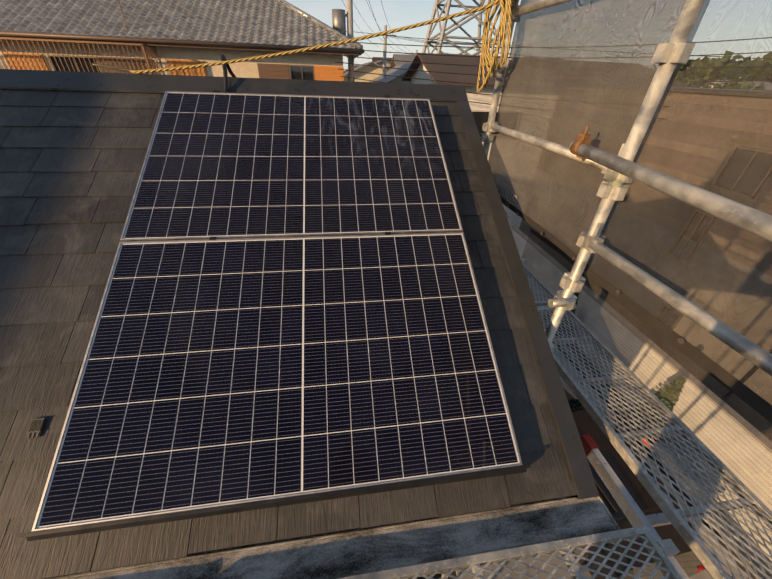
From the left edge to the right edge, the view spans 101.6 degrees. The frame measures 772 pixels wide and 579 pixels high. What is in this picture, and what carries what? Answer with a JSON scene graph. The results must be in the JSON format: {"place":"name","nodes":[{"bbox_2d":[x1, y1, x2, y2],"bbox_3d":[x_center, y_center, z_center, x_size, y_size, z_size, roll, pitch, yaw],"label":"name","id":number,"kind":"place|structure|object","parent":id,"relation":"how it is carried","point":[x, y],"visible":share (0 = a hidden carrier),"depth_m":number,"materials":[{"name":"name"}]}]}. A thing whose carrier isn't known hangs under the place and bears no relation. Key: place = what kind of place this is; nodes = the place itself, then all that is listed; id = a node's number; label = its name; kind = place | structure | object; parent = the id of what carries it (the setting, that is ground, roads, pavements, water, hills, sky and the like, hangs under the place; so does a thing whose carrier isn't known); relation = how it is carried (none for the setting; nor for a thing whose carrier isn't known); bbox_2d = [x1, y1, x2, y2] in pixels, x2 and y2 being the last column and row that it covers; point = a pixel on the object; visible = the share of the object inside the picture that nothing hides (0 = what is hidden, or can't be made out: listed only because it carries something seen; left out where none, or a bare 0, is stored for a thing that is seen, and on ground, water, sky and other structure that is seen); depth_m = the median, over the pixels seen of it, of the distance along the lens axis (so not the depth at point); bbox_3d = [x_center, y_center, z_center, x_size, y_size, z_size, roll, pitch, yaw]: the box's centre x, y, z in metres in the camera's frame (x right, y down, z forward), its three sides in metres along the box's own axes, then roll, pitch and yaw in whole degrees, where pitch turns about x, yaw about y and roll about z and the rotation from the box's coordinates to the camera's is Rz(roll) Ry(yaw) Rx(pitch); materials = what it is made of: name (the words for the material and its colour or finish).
{"place":"outdoors","nodes":[
{"label":"outdoors","id":0,"kind":"place"},
{"bbox_2d":[118,0,133,48],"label":"cable","id":1,"kind":"object","parent":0,"point":[124,18],"visible":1,"depth_m":10.19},
{"bbox_2d":[0,39,343,80],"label":"neighbour walls","id":2,"kind":"structure","parent":0,"point":[310,66],"depth_m":11.15,"materials":[{"name":"beige paint"}]},
{"bbox_2d":[0,37,163,74],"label":"neighbour balcony","id":3,"kind":"structure","parent":2,"relation":"attached to","point":[111,43],"depth_m":10.06,"materials":[{"name":"brown metal"}]},
{"bbox_2d":[0,0,362,48],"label":"tiled roof","id":4,"kind":"structure","parent":2,"relation":"on","point":[300,25],"depth_m":10.92,"materials":[{"name":"grey tile"}]},
{"bbox_2d":[0,0,364,81],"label":"neighbour eaves and gutter","id":5,"kind":"object","parent":2,"relation":"attached to","point":[201,44],"visible":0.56,"depth_m":10.47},
{"bbox_2d":[220,54,235,92],"bbox_3d":[-1.122,-1.482,2.286,0.054,0.402,0.588,-3,65,-8],"label":"solar panel cable conduit","id":6,"kind":"object","parent":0,"point":[225,67],"visible":0.65,"depth_m":2.12,"materials":[{"name":"black plastic"}]},
{"bbox_2d":[43,497,563,578],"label":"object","id":7,"kind":"structure","parent":0,"point":[298,538],"depth_m":1.33,"materials":[{"name":"grey metal"}]},
{"bbox_2d":[49,496,620,578],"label":"eave gutter","id":8,"kind":"object","parent":7,"relation":"attached to","point":[342,555],"visible":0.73,"depth_m":1.17,"materials":[{"name":"plastic"}]},
{"bbox_2d":[188,477,509,547],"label":"roof shingle gaps","id":9,"kind":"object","parent":7,"relation":"on","point":[359,511],"depth_m":1.22,"materials":[{"name":"black"}]},
{"bbox_2d":[0,89,576,578],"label":"slate roof shingles","id":10,"kind":"object","parent":9,"relation":"on","point":[70,165],"visible":0.17,"depth_m":1.45,"materials":[{"name":"grey stone"}]},
{"bbox_2d":[26,417,46,437],"bbox_3d":[-1.354,0.535,1.217,0.045,0.008,0.071,-3,65,-8],"label":"bracket","id":11,"kind":"object","parent":10,"relation":"on","point":[36,427],"visible":1,"depth_m":1.22,"materials":[{"name":"metal"}]},
{"bbox_2d":[0,69,467,101],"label":"roof ridge cap","id":12,"kind":"object","parent":10,"relation":"on","point":[73,81],"visible":0.98,"depth_m":2.15,"materials":[{"name":"black metal"}]},
{"bbox_2d":[19,90,530,540],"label":"solar panel mounting rails","id":13,"kind":"object","parent":10,"relation":"attached to","point":[139,521],"visible":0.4,"depth_m":1.13,"materials":[{"name":"silver metal"}]},
{"bbox_2d":[31,232,522,531],"bbox_3d":[-0.367,0.245,1.395,1.722,0.034,1.134,-3,65,-8],"label":"solar panel","id":14,"kind":"object","parent":13,"relation":"on","point":[218,372],"visible":1,"depth_m":1.32,"materials":[{"name":"glass"}]},
{"bbox_2d":[120,91,462,241],"bbox_3d":[-0.486,-0.784,1.880,1.722,0.032,1.134,-3,65,-8],"label":"solar panel","id":15,"kind":"object","parent":13,"relation":"on","point":[219,165],"visible":1,"depth_m":1.82,"materials":[{"name":"black glass"}]},
{"bbox_2d":[457,84,598,498],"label":"roof edge trim","id":16,"kind":"structure","parent":9,"relation":"attached to","point":[579,468],"depth_m":1.61,"materials":[{"name":"black metal"}]},
{"bbox_2d":[344,61,387,81],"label":"cream house","id":17,"kind":"structure","parent":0,"point":[368,69],"depth_m":25.07,"materials":[{"name":"beige paint"}]},
{"bbox_2d":[369,63,410,83],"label":"house roof","id":18,"kind":"structure","parent":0,"point":[394,72],"depth_m":20.53,"materials":[{"name":"grey metal"}]},
{"bbox_2d":[390,54,415,68],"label":"house roof","id":19,"kind":"structure","parent":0,"point":[402,57],"depth_m":28.32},
{"bbox_2d":[285,0,771,76],"label":"sky","id":20,"kind":"structure","parent":0,"point":[399,13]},
{"bbox_2d":[411,314,648,578],"bbox_3d":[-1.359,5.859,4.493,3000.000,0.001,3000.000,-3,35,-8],"label":"ground","id":21,"kind":"structure","parent":0,"point":[439,575],"depth_m":9.23,"materials":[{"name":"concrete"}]},
{"bbox_2d":[332,0,417,81],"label":"utility poles","id":22,"kind":"object","parent":21,"relation":"on","point":[339,16],"visible":0.42,"depth_m":12.82,"materials":[{"name":"concrete"}]},
{"bbox_2d":[326,0,771,118],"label":"overhead wires","id":23,"kind":"object","parent":22,"relation":"hanging from","point":[435,43],"visible":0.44,"depth_m":9.84,"materials":[{"name":"black"}]},
{"bbox_2d":[374,60,390,66],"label":"house","id":24,"kind":"structure","parent":21,"relation":"on","point":[380,63],"depth_m":43.91,"materials":[{"name":"white"}]},
{"bbox_2d":[372,57,391,63],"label":"house","id":25,"kind":"structure","parent":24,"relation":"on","point":[373,60],"depth_m":55.53,"materials":[{"name":"white"}]},
{"bbox_2d":[422,0,501,55],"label":"transmission tower","id":26,"kind":"structure","parent":21,"relation":"on","point":[443,29],"depth_m":31.50,"materials":[{"name":"metal"}]},
{"bbox_2d":[402,53,682,228],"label":"house","id":27,"kind":"structure","parent":21,"relation":"on","point":[480,112],"depth_m":13.86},
{"bbox_2d":[344,51,771,86],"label":"hillside trees","id":28,"kind":"object","parent":21,"relation":"on","point":[737,73],"depth_m":130.57,"materials":[{"name":"green plant"}]},
{"bbox_2d":[438,0,771,578],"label":"scaffold posts and ledgers","id":29,"kind":"object","parent":21,"relation":"on","point":[620,169],"visible":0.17,"depth_m":1.11,"materials":[{"name":"silver metal"}]},
{"bbox_2d":[92,0,518,92],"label":"rope","id":30,"kind":"object","parent":29,"relation":"hanging from","point":[486,56],"visible":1,"depth_m":1.98,"materials":[{"name":"yellow fabric"}]},
{"bbox_2d":[496,183,516,206],"bbox_3d":[0.839,-0.687,2.272,0.001,0.104,0.406,-3,35,-8],"label":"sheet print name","id":31,"kind":"object","parent":29,"relation":"attached to","point":[508,195],"visible":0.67,"depth_m":2.20,"materials":[{"name":"grey"}]},
{"bbox_2d":[337,525,681,578],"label":"scaffold platform","id":32,"kind":"structure","parent":29,"relation":"attached to","point":[661,551],"depth_m":1.10,"materials":[{"name":"grey metal"}]},
{"bbox_2d":[522,262,554,305],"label":"scaffold plank","id":33,"kind":"structure","parent":29,"relation":"attached to","point":[532,278],"depth_m":2.54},
{"bbox_2d":[570,126,590,161],"bbox_3d":[0.874,-0.633,1.372,0.111,0.143,0.044,-3,35,-8],"label":"scaffold clamp","id":34,"kind":"object","parent":29,"relation":"attached to","point":[584,137],"visible":0.62,"depth_m":1.35,"materials":[{"name":"orange metal"}]},
{"bbox_2d":[488,0,771,578],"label":"scaffold sheets","id":35,"kind":"structure","parent":29,"relation":"hanging from","point":[575,69],"depth_m":1.50,"materials":[{"name":"grey fabric"}]},
{"bbox_2d":[537,307,771,578],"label":"scaffold plank","id":36,"kind":"structure","parent":29,"relation":"attached to","point":[678,519],"depth_m":1.42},
{"bbox_2d":[580,426,771,578],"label":"aluminium ladder","id":37,"kind":"object","parent":29,"relation":"attached to","point":[626,502],"visible":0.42,"depth_m":1.36,"materials":[{"name":"silver metal"}]},
{"bbox_2d":[456,316,757,578],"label":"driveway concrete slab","id":38,"kind":"structure","parent":21,"relation":"on","point":[704,574],"depth_m":5.87,"materials":[{"name":"grey concrete"}]},
{"bbox_2d":[555,292,579,337],"bbox_3d":[6.019,0.859,10.439,0.840,2.023,0.821,-3,35,-8],"label":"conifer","id":39,"kind":"object","parent":38,"relation":"on","point":[577,296],"visible":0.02,"depth_m":10.47,"materials":[{"name":"green plant"}]},
{"bbox_2d":[563,389,705,578],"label":"parked car","id":40,"kind":"object","parent":38,"relation":"on","point":[688,561],"visible":0.23,"depth_m":5.42,"materials":[{"name":"black paint"}]},
{"bbox_2d":[614,375,685,452],"bbox_3d":[6.329,2.812,7.378,0.978,2.275,0.958,-3,35,-8],"label":"plant","id":41,"kind":"object","parent":38,"relation":"on","point":[665,392],"visible":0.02,"depth_m":7.11,"materials":[{"name":"green plant"}]},
{"bbox_2d":[511,226,771,560],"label":"wall","id":42,"kind":"structure","parent":21,"relation":"on","point":[521,238],"depth_m":7.42,"materials":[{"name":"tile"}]},
{"bbox_2d":[519,87,771,440],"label":"brick building","id":43,"kind":"structure","parent":21,"relation":"on","point":[525,227],"depth_m":8.46,"materials":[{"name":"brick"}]},
{"bbox_2d":[674,74,724,88],"bbox_3d":[18.252,-10.566,22.470,7.564,8.112,5.835,16,37,19],"label":"tree","id":44,"kind":"object","parent":21,"relation":"on","point":[717,85],"depth_m":19.21,"materials":[{"name":"green plant"}]},
{"bbox_2d":[700,80,770,89],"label":"house row","id":45,"kind":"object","parent":21,"relation":"on","point":[757,83],"depth_m":50.64,"materials":[{"name":"white"}]},
{"bbox_2d":[721,79,770,90],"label":"tree","id":46,"kind":"object","parent":21,"relation":"on","point":[734,84],"depth_m":18.49,"materials":[{"name":"green plant"}]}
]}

